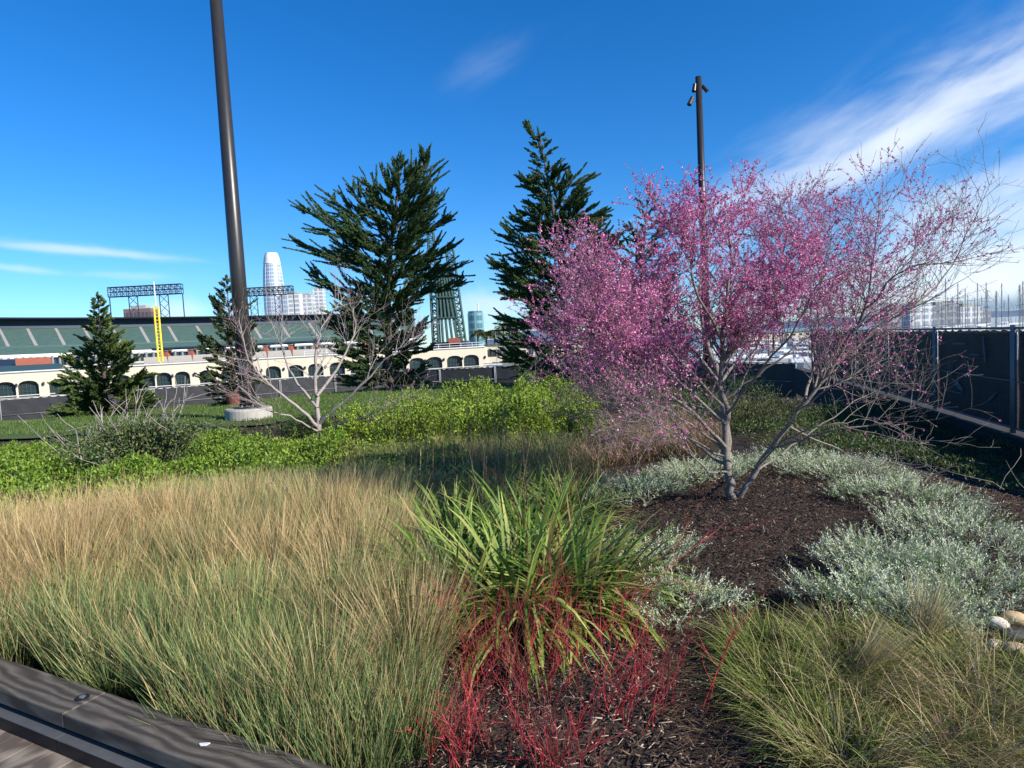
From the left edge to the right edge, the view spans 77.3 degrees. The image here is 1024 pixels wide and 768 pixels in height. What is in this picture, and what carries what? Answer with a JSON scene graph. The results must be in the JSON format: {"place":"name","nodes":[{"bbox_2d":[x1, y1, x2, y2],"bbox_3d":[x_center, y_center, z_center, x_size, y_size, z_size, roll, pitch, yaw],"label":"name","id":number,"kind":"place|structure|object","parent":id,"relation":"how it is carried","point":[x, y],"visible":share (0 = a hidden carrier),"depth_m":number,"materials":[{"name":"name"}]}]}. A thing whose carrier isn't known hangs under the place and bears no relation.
{"place":"outdoors","nodes":[
{"label":"outdoors","id":0,"kind":"place"},
{"bbox_2d":[263,252,284,314],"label":"glass skyscraper","id":1,"kind":"structure","parent":0,"point":[272,273],"depth_m":1222.71,"materials":[{"name":"glass"}]},
{"bbox_2d":[0,382,819,438],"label":"lawn","id":2,"kind":"structure","parent":0,"point":[34,435],"depth_m":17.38,"materials":[{"name":"plant"}]},
{"bbox_2d":[0,394,67,420],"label":"fence panel","id":3,"kind":"object","parent":2,"relation":"on","point":[27,408],"visible":0.45,"depth_m":36.78,"materials":[{"name":"metal"}]},
{"bbox_2d":[42,292,163,417],"bbox_3d":[-12.754,-0.848,19.890,3.509,4.071,2.479,-3,4,0],"label":"cypress tree","id":4,"kind":"object","parent":2,"relation":"on","point":[97,390],"visible":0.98,"depth_m":19.68,"materials":[{"name":"green plant"}]},
{"bbox_2d":[153,384,220,409],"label":"fence panel","id":5,"kind":"object","parent":2,"relation":"on","point":[196,390],"visible":0.45,"depth_m":40.96,"materials":[{"name":"metal"}]},
{"bbox_2d":[194,274,267,404],"bbox_3d":[-9.237,-1.412,20.935,2.264,4.347,1.855,-3,4,0],"label":"cypress tree","id":6,"kind":"object","parent":2,"relation":"on","point":[210,341],"visible":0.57,"depth_m":20.74,"materials":[{"name":"green plant"}]},
{"bbox_2d":[220,379,280,400],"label":"fence panel","id":7,"kind":"object","parent":2,"relation":"on","point":[264,390],"visible":0.25,"depth_m":43.62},
{"bbox_2d":[280,375,335,397],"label":"fence panel","id":8,"kind":"object","parent":2,"relation":"on","point":[289,387],"visible":0.59,"depth_m":44.94,"materials":[{"name":"metal"}]},
{"bbox_2d":[440,366,494,383],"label":"fence panel","id":9,"kind":"object","parent":2,"relation":"on","point":[451,374],"visible":0.54,"depth_m":47.34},
{"bbox_2d":[495,365,551,384],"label":"fence panel","id":10,"kind":"object","parent":2,"relation":"on","point":[502,375],"visible":0.34,"depth_m":46.99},
{"bbox_2d":[484,119,652,384],"bbox_3d":[1.909,-4.331,21.791,5.623,9.454,4.523,-2,4,19],"label":"cypress tree","id":11,"kind":"object","parent":2,"relation":"on","point":[518,275],"visible":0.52,"depth_m":21.46,"materials":[{"name":"green plant"}]},
{"bbox_2d":[595,185,693,389],"bbox_3d":[5.380,-3.463,26.732,4.303,9.660,3.492,-2,4,20],"label":"cypress tree","id":12,"kind":"object","parent":2,"relation":"on","point":[636,240],"visible":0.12,"depth_m":26.52,"materials":[{"name":"green plant"}]},
{"bbox_2d":[297,391,634,531],"bbox_3d":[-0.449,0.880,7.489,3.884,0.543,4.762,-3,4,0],"label":"mixed grass","id":13,"kind":"structure","parent":0,"point":[517,442],"depth_m":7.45,"materials":[{"name":"plant"}]},
{"bbox_2d":[467,301,486,346],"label":"round tower","id":14,"kind":"structure","parent":0,"point":[475,320],"depth_m":414.08,"materials":[{"name":"glass"}]},
{"bbox_2d":[0,360,1023,767],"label":"ground","id":15,"kind":"structure","parent":0,"point":[740,446],"depth_m":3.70,"materials":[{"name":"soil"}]},
{"bbox_2d":[0,729,91,767],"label":"deck","id":16,"kind":"structure","parent":15,"relation":"on","point":[17,751],"depth_m":2.64,"materials":[{"name":"grey wood"}]},
{"bbox_2d":[0,658,104,752],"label":"edge beam","id":17,"kind":"structure","parent":15,"relation":"on","point":[35,706],"depth_m":2.82,"materials":[{"name":"grey wood"}]},
{"bbox_2d":[17,398,128,478],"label":"twiggy shrub","id":18,"kind":"object","parent":15,"relation":"on","point":[83,438],"visible":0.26,"depth_m":8.89,"materials":[{"name":"white plant"}]},
{"bbox_2d":[42,372,242,484],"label":"twiggy shrub","id":19,"kind":"object","parent":15,"relation":"on","point":[147,436],"visible":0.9,"depth_m":8.35,"materials":[{"name":"green plant"}]},
{"bbox_2d":[0,427,350,517],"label":"leafy ground cover","id":20,"kind":"object","parent":15,"relation":"on","point":[15,458],"visible":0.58,"depth_m":8.03,"materials":[{"name":"green plant"}]},
{"bbox_2d":[56,693,332,767],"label":"edge beam","id":21,"kind":"structure","parent":15,"relation":"on","point":[106,730],"depth_m":2.49,"materials":[{"name":"grey wood"}]},
{"bbox_2d":[224,405,272,420],"bbox_3d":[-6.556,0.883,15.979,1.113,0.580,1.113,-3,4,0],"label":"concrete footing","id":22,"kind":"object","parent":15,"relation":"on","point":[239,414],"visible":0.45,"depth_m":15.51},
{"bbox_2d":[210,0,260,408],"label":"light pole","id":23,"kind":"object","parent":22,"relation":"on","point":[234,231],"visible":0.85,"depth_m":15.51,"materials":[{"name":"metal"}]},
{"bbox_2d":[0,452,506,767],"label":"rush bed","id":24,"kind":"object","parent":15,"relation":"on","point":[203,587],"visible":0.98,"depth_m":3.33,"materials":[{"name":"green plant"}]},
{"bbox_2d":[276,412,338,437],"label":"leafy shrub","id":25,"kind":"object","parent":15,"relation":"on","point":[309,423],"visible":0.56,"depth_m":12.12,"materials":[{"name":"green plant"}]},
{"bbox_2d":[201,258,454,436],"bbox_3d":[-3.176,-0.589,11.054,4.450,3.313,2.728,-3,4,0],"label":"redbud tree","id":26,"kind":"object","parent":15,"relation":"on","point":[318,423],"visible":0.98,"depth_m":11.12,"materials":[{"name":"white plant"}]},
{"bbox_2d":[313,400,403,448],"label":"leafy shrub","id":27,"kind":"object","parent":15,"relation":"on","point":[353,427],"visible":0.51,"depth_m":10.68,"materials":[{"name":"green plant"}]},
{"bbox_2d":[264,432,467,481],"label":"yellow ground cover","id":28,"kind":"object","parent":15,"relation":"on","point":[334,456],"visible":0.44,"depth_m":8.30,"materials":[{"name":"green plant"}]},
{"bbox_2d":[281,142,475,389],"bbox_3d":[-4.932,-4.264,23.971,6.874,9.111,4.443,-4,4,-20],"label":"cypress tree","id":29,"kind":"object","parent":15,"relation":"on","point":[356,237],"visible":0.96,"depth_m":23.36,"materials":[{"name":"green plant"}]},
{"bbox_2d":[79,392,735,463],"bbox_3d":[-2.541,0.789,12.363,12.001,0.348,9.351,-3,4,0],"label":"back ground cover","id":30,"kind":"object","parent":15,"relation":"on","point":[261,429],"visible":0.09,"depth_m":12.11,"materials":[{"name":"green plant"}]},
{"bbox_2d":[360,400,463,452],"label":"leafy shrub","id":31,"kind":"object","parent":15,"relation":"on","point":[410,425],"visible":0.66,"depth_m":9.83,"materials":[{"name":"green plant"}]},
{"bbox_2d":[358,452,467,513],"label":"strap leaf clump","id":32,"kind":"object","parent":15,"relation":"on","point":[420,474],"visible":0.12,"depth_m":6.55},
{"bbox_2d":[385,381,455,434],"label":"leafy shrub","id":33,"kind":"object","parent":15,"relation":"on","point":[428,404],"visible":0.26,"depth_m":11.52,"materials":[{"name":"green plant"}]},
{"bbox_2d":[353,471,542,556],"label":"strap leaf clump","id":34,"kind":"object","parent":15,"relation":"on","point":[439,513],"visible":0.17,"depth_m":5.01,"materials":[{"name":"plant"}]},
{"bbox_2d":[326,489,583,670],"bbox_3d":[-0.370,1.065,3.837,1.675,0.889,1.740,-3,4,0],"label":"strap leaf clump","id":35,"kind":"object","parent":15,"relation":"on","point":[470,537],"visible":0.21,"depth_m":3.81,"materials":[{"name":"plant"}]},
{"bbox_2d":[394,646,525,767],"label":"red stemmed shrub","id":36,"kind":"object","parent":15,"relation":"on","point":[451,731],"visible":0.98,"depth_m":2.53,"materials":[{"name":"plant"}]},
{"bbox_2d":[432,374,510,430],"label":"leafy shrub","id":37,"kind":"object","parent":15,"relation":"on","point":[467,392],"visible":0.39,"depth_m":11.80,"materials":[{"name":"green plant"}]},
{"bbox_2d":[436,390,521,449],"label":"leafy shrub","id":38,"kind":"object","parent":15,"relation":"on","point":[463,422],"visible":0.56,"depth_m":9.96,"materials":[{"name":"green plant"}]},
{"bbox_2d":[399,559,576,698],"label":"red stemmed shrub","id":39,"kind":"object","parent":15,"relation":"on","point":[475,648],"visible":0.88,"depth_m":2.98,"materials":[{"name":"plant"}]},
{"bbox_2d":[421,444,588,520],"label":"strap leaf clump","id":40,"kind":"object","parent":15,"relation":"on","point":[508,480],"visible":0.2,"depth_m":5.89,"materials":[{"name":"plant"}]},
{"bbox_2d":[482,372,561,431],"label":"leafy shrub","id":41,"kind":"object","parent":15,"relation":"on","point":[527,386],"visible":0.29,"depth_m":11.32,"materials":[{"name":"green plant"}]},
{"bbox_2d":[496,386,557,445],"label":"leafy shrub","id":42,"kind":"object","parent":15,"relation":"on","point":[532,409],"visible":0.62,"depth_m":9.70,"materials":[{"name":"green plant"}]},
{"bbox_2d":[389,480,666,698],"bbox_3d":[0.025,1.066,3.651,1.720,0.919,1.801,-3,4,0],"label":"strap leaf clump","id":43,"kind":"object","parent":15,"relation":"on","point":[567,562],"visible":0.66,"depth_m":3.49,"materials":[{"name":"plant"}]},
{"bbox_2d":[468,550,601,710],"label":"red stemmed shrub","id":44,"kind":"object","parent":15,"relation":"on","point":[528,664],"visible":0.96,"depth_m":2.90,"materials":[{"name":"plant"}]},
{"bbox_2d":[495,465,581,673],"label":"red stemmed shrub","id":45,"kind":"object","parent":15,"relation":"on","point":[550,568],"visible":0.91,"depth_m":3.23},
{"bbox_2d":[433,461,650,581],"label":"strap leaf clump","id":46,"kind":"object","parent":15,"relation":"on","point":[532,517],"visible":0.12,"depth_m":4.70,"materials":[{"name":"plant"}]},
{"bbox_2d":[510,533,606,665],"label":"red stemmed shrub","id":47,"kind":"object","parent":15,"relation":"on","point":[555,607],"visible":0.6,"depth_m":3.32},
{"bbox_2d":[486,660,635,767],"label":"red stemmed shrub","id":48,"kind":"object","parent":15,"relation":"on","point":[543,748],"visible":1,"depth_m":2.39,"materials":[{"name":"plant"}]},
{"bbox_2d":[533,373,589,423],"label":"leafy shrub","id":49,"kind":"object","parent":15,"relation":"on","point":[557,385],"visible":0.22,"depth_m":12.35,"materials":[{"name":"green plant"}]},
{"bbox_2d":[496,454,642,544],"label":"strap leaf clump","id":50,"kind":"object","parent":15,"relation":"on","point":[575,496],"visible":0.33,"depth_m":5.44,"materials":[{"name":"plant"}]},
{"bbox_2d":[549,392,614,439],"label":"leafy shrub","id":51,"kind":"object","parent":15,"relation":"on","point":[570,425],"visible":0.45,"depth_m":10.23,"materials":[{"name":"green plant"}]},
{"bbox_2d":[460,491,722,673],"bbox_3d":[0.392,1.071,3.785,1.590,0.886,1.608,-3,4,0],"label":"strap leaf clump","id":52,"kind":"object","parent":15,"relation":"on","point":[612,576],"visible":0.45,"depth_m":3.63,"materials":[{"name":"plant"}]},
{"bbox_2d":[532,578,706,734],"bbox_3d":[0.460,1.115,2.710,0.611,0.609,0.541,-6,5,-42],"label":"red stemmed shrub","id":53,"kind":"object","parent":15,"relation":"on","point":[627,693],"visible":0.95,"depth_m":2.70,"materials":[{"name":"plant"}]},
{"bbox_2d":[576,571,670,676],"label":"red stemmed shrub","id":54,"kind":"object","parent":15,"relation":"on","point":[631,626],"visible":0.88,"depth_m":3.19,"materials":[{"name":"plant"}]},
{"bbox_2d":[575,469,693,506],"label":"silver leaved plant","id":55,"kind":"object","parent":15,"relation":"on","point":[659,482],"visible":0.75,"depth_m":6.04,"materials":[{"name":"green plant"}]},
{"bbox_2d":[602,517,712,580],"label":"silver leaved plant","id":56,"kind":"object","parent":15,"relation":"on","point":[674,541],"visible":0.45,"depth_m":4.35,"materials":[{"name":"green plant"}]},
{"bbox_2d":[572,469,789,661],"bbox_3d":[0.937,0.938,3.283,1.316,0.851,0.692,-5,4,-26],"label":"red stemmed shrub","id":57,"kind":"object","parent":15,"relation":"on","point":[612,621],"visible":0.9,"depth_m":3.35,"materials":[{"name":"plant"}]},
{"bbox_2d":[631,451,752,489],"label":"silver leaved plant","id":58,"kind":"object","parent":15,"relation":"on","point":[684,471],"visible":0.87,"depth_m":6.42,"materials":[{"name":"green plant"}]},
{"bbox_2d":[618,558,768,631],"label":"silver leaved plant","id":59,"kind":"object","parent":15,"relation":"on","point":[725,594],"visible":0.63,"depth_m":3.63,"materials":[{"name":"green plant"}]},
{"bbox_2d":[623,572,765,729],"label":"red stemmed shrub","id":60,"kind":"object","parent":15,"relation":"on","point":[669,661],"visible":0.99,"depth_m":2.68,"materials":[{"name":"plant"}]},
{"bbox_2d":[687,76,712,397],"bbox_3d":[8.826,-6.379,29.596,0.876,15.281,0.710,-6,5,-38],"label":"light pole","id":61,"kind":"object","parent":15,"relation":"on","point":[697,87],"visible":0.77,"depth_m":29.26,"materials":[{"name":"metal"}]},
{"bbox_2d":[551,242,848,458],"bbox_3d":[2.308,-0.426,7.936,3.676,2.754,2.598,-3,4,0],"label":"redbud tree","id":62,"kind":"object","parent":15,"relation":"on","point":[714,413],"visible":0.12,"depth_m":7.83,"materials":[{"name":"grey plant"}]},
{"bbox_2d":[635,618,821,767],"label":"dry litter","id":63,"kind":"object","parent":15,"relation":"on","point":[689,701],"visible":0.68,"depth_m":2.67,"materials":[{"name":"brown plant"}]},
{"bbox_2d":[703,391,789,431],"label":"leafy shrub","id":64,"kind":"object","parent":15,"relation":"on","point":[752,412],"visible":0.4,"depth_m":10.22,"materials":[{"name":"green plant"}]},
{"bbox_2d":[504,112,1021,499],"bbox_3d":[2.340,-0.517,5.452,4.785,3.354,3.064,-3,4,0],"label":"redbud tree","id":65,"kind":"object","parent":15,"relation":"on","point":[640,342],"visible":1,"depth_m":5.00,"materials":[{"name":"pink plant"}]},
{"bbox_2d":[685,591,845,688],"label":"sedge tussock","id":66,"kind":"object","parent":15,"relation":"on","point":[747,635],"visible":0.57,"depth_m":3.13,"materials":[{"name":"green plant"}]},
{"bbox_2d":[735,362,796,399],"bbox_3d":[12.986,-0.222,32.951,0.090,1.870,4.098,-5,4,-24],"label":"fence panel","id":67,"kind":"object","parent":15,"relation":"on","point":[780,376],"visible":0.56,"depth_m":32.37,"materials":[{"name":"metal"}]},
{"bbox_2d":[719,383,822,425],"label":"leafy shrub","id":68,"kind":"object","parent":15,"relation":"on","point":[781,405],"visible":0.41,"depth_m":11.62,"materials":[{"name":"green plant"}]},
{"bbox_2d":[683,619,882,761],"bbox_3d":[1.151,1.290,2.701,0.833,0.405,0.820,0,5,33],"label":"sedge tussock","id":69,"kind":"object","parent":15,"relation":"on","point":[758,680],"visible":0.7,"depth_m":2.72,"materials":[{"name":"green plant"}]},
{"bbox_2d":[746,573,827,606],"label":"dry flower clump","id":70,"kind":"object","parent":15,"relation":"on","point":[761,589],"visible":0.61,"depth_m":3.71,"materials":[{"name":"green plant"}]},
{"bbox_2d":[721,443,859,472],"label":"silver leaved plant","id":71,"kind":"object","parent":15,"relation":"on","point":[771,456],"visible":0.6,"depth_m":6.58,"materials":[{"name":"green plant"}]},
{"bbox_2d":[779,396,865,435],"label":"leafy shrub","id":72,"kind":"object","parent":15,"relation":"on","point":[829,415],"visible":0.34,"depth_m":12.53,"materials":[{"name":"green plant"}]},
{"bbox_2d":[756,591,934,682],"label":"sedge tussock","id":73,"kind":"object","parent":15,"relation":"on","point":[830,626],"visible":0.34,"depth_m":3.16,"materials":[{"name":"green plant"}]},
{"bbox_2d":[669,391,1023,492],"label":"olive ground cover","id":74,"kind":"object","parent":15,"relation":"on","point":[874,440],"visible":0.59,"depth_m":9.30,"materials":[{"name":"green plant"}]},
{"bbox_2d":[770,443,927,482],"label":"silver leaved plant","id":75,"kind":"object","parent":15,"relation":"on","point":[846,468],"visible":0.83,"depth_m":6.01,"materials":[{"name":"green plant"}]},
{"bbox_2d":[772,545,937,636],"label":"silver leaved plant","id":76,"kind":"object","parent":15,"relation":"on","point":[835,589],"visible":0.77,"depth_m":3.54,"materials":[{"name":"green plant"}]},
{"bbox_2d":[727,665,985,767],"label":"sedge tussock","id":77,"kind":"object","parent":15,"relation":"on","point":[807,744],"visible":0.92,"depth_m":2.34,"materials":[{"name":"green plant"}]},
{"bbox_2d":[746,609,998,748],"bbox_3d":[1.499,1.256,2.713,0.934,0.497,0.927,-3,4,0],"label":"sedge tussock","id":78,"kind":"object","parent":15,"relation":"on","point":[875,688],"visible":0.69,"depth_m":2.64,"materials":[{"name":"green plant"}]},
{"bbox_2d":[792,519,982,592],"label":"silver leaved plant","id":79,"kind":"object","parent":15,"relation":"on","point":[880,544],"visible":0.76,"depth_m":3.97,"materials":[{"name":"green plant"}]},
{"bbox_2d":[848,603,927,680],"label":"straw tuft","id":80,"kind":"object","parent":15,"relation":"on","point":[871,646],"visible":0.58,"depth_m":2.78,"materials":[{"name":"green plant"}]},
{"bbox_2d":[794,368,1023,459],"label":"wall","id":81,"kind":"structure","parent":15,"relation":"on","point":[965,424],"depth_m":15.49,"materials":[{"name":"concrete"}]},
{"bbox_2d":[829,330,852,382],"bbox_3d":[11.497,-1.011,22.346,0.090,1.820,3.418,-2,4,15],"label":"fence panel","id":82,"kind":"object","parent":81,"relation":"on","point":[841,374],"visible":0.34,"depth_m":22.18,"materials":[{"name":"fabric"}]},
{"bbox_2d":[853,328,885,393],"bbox_3d":[10.624,-0.746,19.034,0.090,1.820,3.418,-2,4,15],"label":"fence panel","id":83,"kind":"object","parent":81,"relation":"on","point":[865,373],"visible":0.57,"depth_m":18.94,"materials":[{"name":"fabric"}]},
{"bbox_2d":[885,327,934,408],"bbox_3d":[9.752,-0.480,15.722,0.090,1.820,3.418,-2,4,15],"label":"fence panel","id":84,"kind":"object","parent":81,"relation":"on","point":[920,346],"visible":0.73,"depth_m":15.39,"materials":[{"name":"fabric"}]},
{"bbox_2d":[934,325,1011,432],"bbox_3d":[8.879,-0.215,12.409,0.090,1.820,3.418,-2,4,15],"label":"fence panel","id":85,"kind":"object","parent":81,"relation":"on","point":[990,375],"visible":0.94,"depth_m":12.14,"materials":[{"name":"fabric"}]},
{"bbox_2d":[1012,325,1023,432],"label":"fence panel","id":86,"kind":"object","parent":81,"relation":"on","point":[1015,429],"visible":1,"depth_m":10.64,"materials":[{"name":"fabric"}]},
{"bbox_2d":[816,461,1003,517],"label":"silver leaved plant","id":87,"kind":"object","parent":15,"relation":"on","point":[913,483],"visible":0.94,"depth_m":5.12,"materials":[{"name":"green plant"}]},
{"bbox_2d":[842,564,1003,647],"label":"silver leaved plant","id":88,"kind":"object","parent":15,"relation":"on","point":[888,594],"visible":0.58,"depth_m":3.33,"materials":[{"name":"green plant"}]},
{"bbox_2d":[827,589,1019,697],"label":"sedge tussock","id":89,"kind":"object","parent":15,"relation":"on","point":[913,650],"visible":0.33,"depth_m":2.96,"materials":[{"name":"green plant"}]},
{"bbox_2d":[841,657,1023,767],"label":"sedge tussock","id":90,"kind":"object","parent":15,"relation":"on","point":[995,758],"visible":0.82,"depth_m":2.27,"materials":[{"name":"green plant"}]},
{"bbox_2d":[847,529,1023,632],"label":"silver leaved plant","id":91,"kind":"object","parent":15,"relation":"on","point":[969,560],"visible":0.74,"depth_m":3.62,"materials":[{"name":"green plant"}]},
{"bbox_2d":[882,562,1005,650],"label":"straw tuft","id":92,"kind":"object","parent":15,"relation":"on","point":[920,606],"visible":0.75,"depth_m":3.11,"materials":[{"name":"beige plant"}]},
{"bbox_2d":[870,494,1023,564],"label":"silver leaved plant","id":93,"kind":"object","parent":15,"relation":"on","point":[954,523],"visible":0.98,"depth_m":4.37,"materials":[{"name":"green plant"}]},
{"bbox_2d":[878,618,1023,764],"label":"sedge tussock","id":94,"kind":"object","parent":15,"relation":"on","point":[981,691],"visible":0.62,"depth_m":2.54,"materials":[{"name":"green plant"}]},
{"bbox_2d":[906,609,1023,704],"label":"sedge tussock","id":95,"kind":"object","parent":15,"relation":"on","point":[999,652],"visible":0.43,"depth_m":2.95,"materials":[{"name":"green plant"}]},
{"bbox_2d":[0,0,1023,346],"label":"sky","id":96,"kind":"structure","parent":0,"point":[111,164],"materials":[{"name":"blue"}]},
{"bbox_2d":[419,333,693,364],"bbox_3d":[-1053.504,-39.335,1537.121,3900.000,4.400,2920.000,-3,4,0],"label":"land","id":97,"kind":"structure","parent":0,"point":[521,364],"depth_m":225.92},
{"bbox_2d":[0,313,487,399],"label":"stadium","id":98,"kind":"object","parent":97,"relation":"on","point":[31,349],"visible":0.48,"depth_m":188.28,"materials":[{"name":"beige concrete"}]},
{"bbox_2d":[107,283,184,319],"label":"floodlight tower","id":99,"kind":"structure","parent":98,"relation":"on","point":[164,286],"depth_m":255.66,"materials":[{"name":"grey metal"}]},
{"bbox_2d":[247,285,295,318],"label":"floodlight tower","id":100,"kind":"structure","parent":98,"relation":"on","point":[252,289],"depth_m":277.61,"materials":[{"name":"grey metal"}]},
{"bbox_2d":[427,232,467,348],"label":"scoreboard frame","id":101,"kind":"object","parent":98,"relation":"on","point":[445,303],"visible":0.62,"depth_m":168.91,"materials":[{"name":"green metal"}]},
{"bbox_2d":[901,301,932,325],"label":"waterfront building","id":102,"kind":"structure","parent":97,"relation":"on","point":[928,313],"depth_m":631.76,"materials":[{"name":"concrete"}]},
{"bbox_2d":[931,301,958,323],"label":"waterfront building","id":103,"kind":"structure","parent":97,"relation":"on","point":[955,308],"depth_m":689.86,"materials":[{"name":"concrete"}]},
{"bbox_2d":[153,316,1023,397],"bbox_3d":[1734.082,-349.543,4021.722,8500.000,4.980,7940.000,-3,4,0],"label":"water","id":104,"kind":"structure","parent":0,"point":[992,321],"depth_m":482.15,"materials":[{"name":"blue liquid"}]},
{"bbox_2d":[561,406,735,468],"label":"dry grass","id":105,"kind":"structure","parent":0,"point":[655,447],"depth_m":8.47,"materials":[{"name":"plant"}]},
{"bbox_2d":[468,310,1023,344],"bbox_3d":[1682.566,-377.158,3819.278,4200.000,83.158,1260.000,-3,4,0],"label":"hills","id":106,"kind":"structure","parent":0,"point":[1016,313],"depth_m":3371.34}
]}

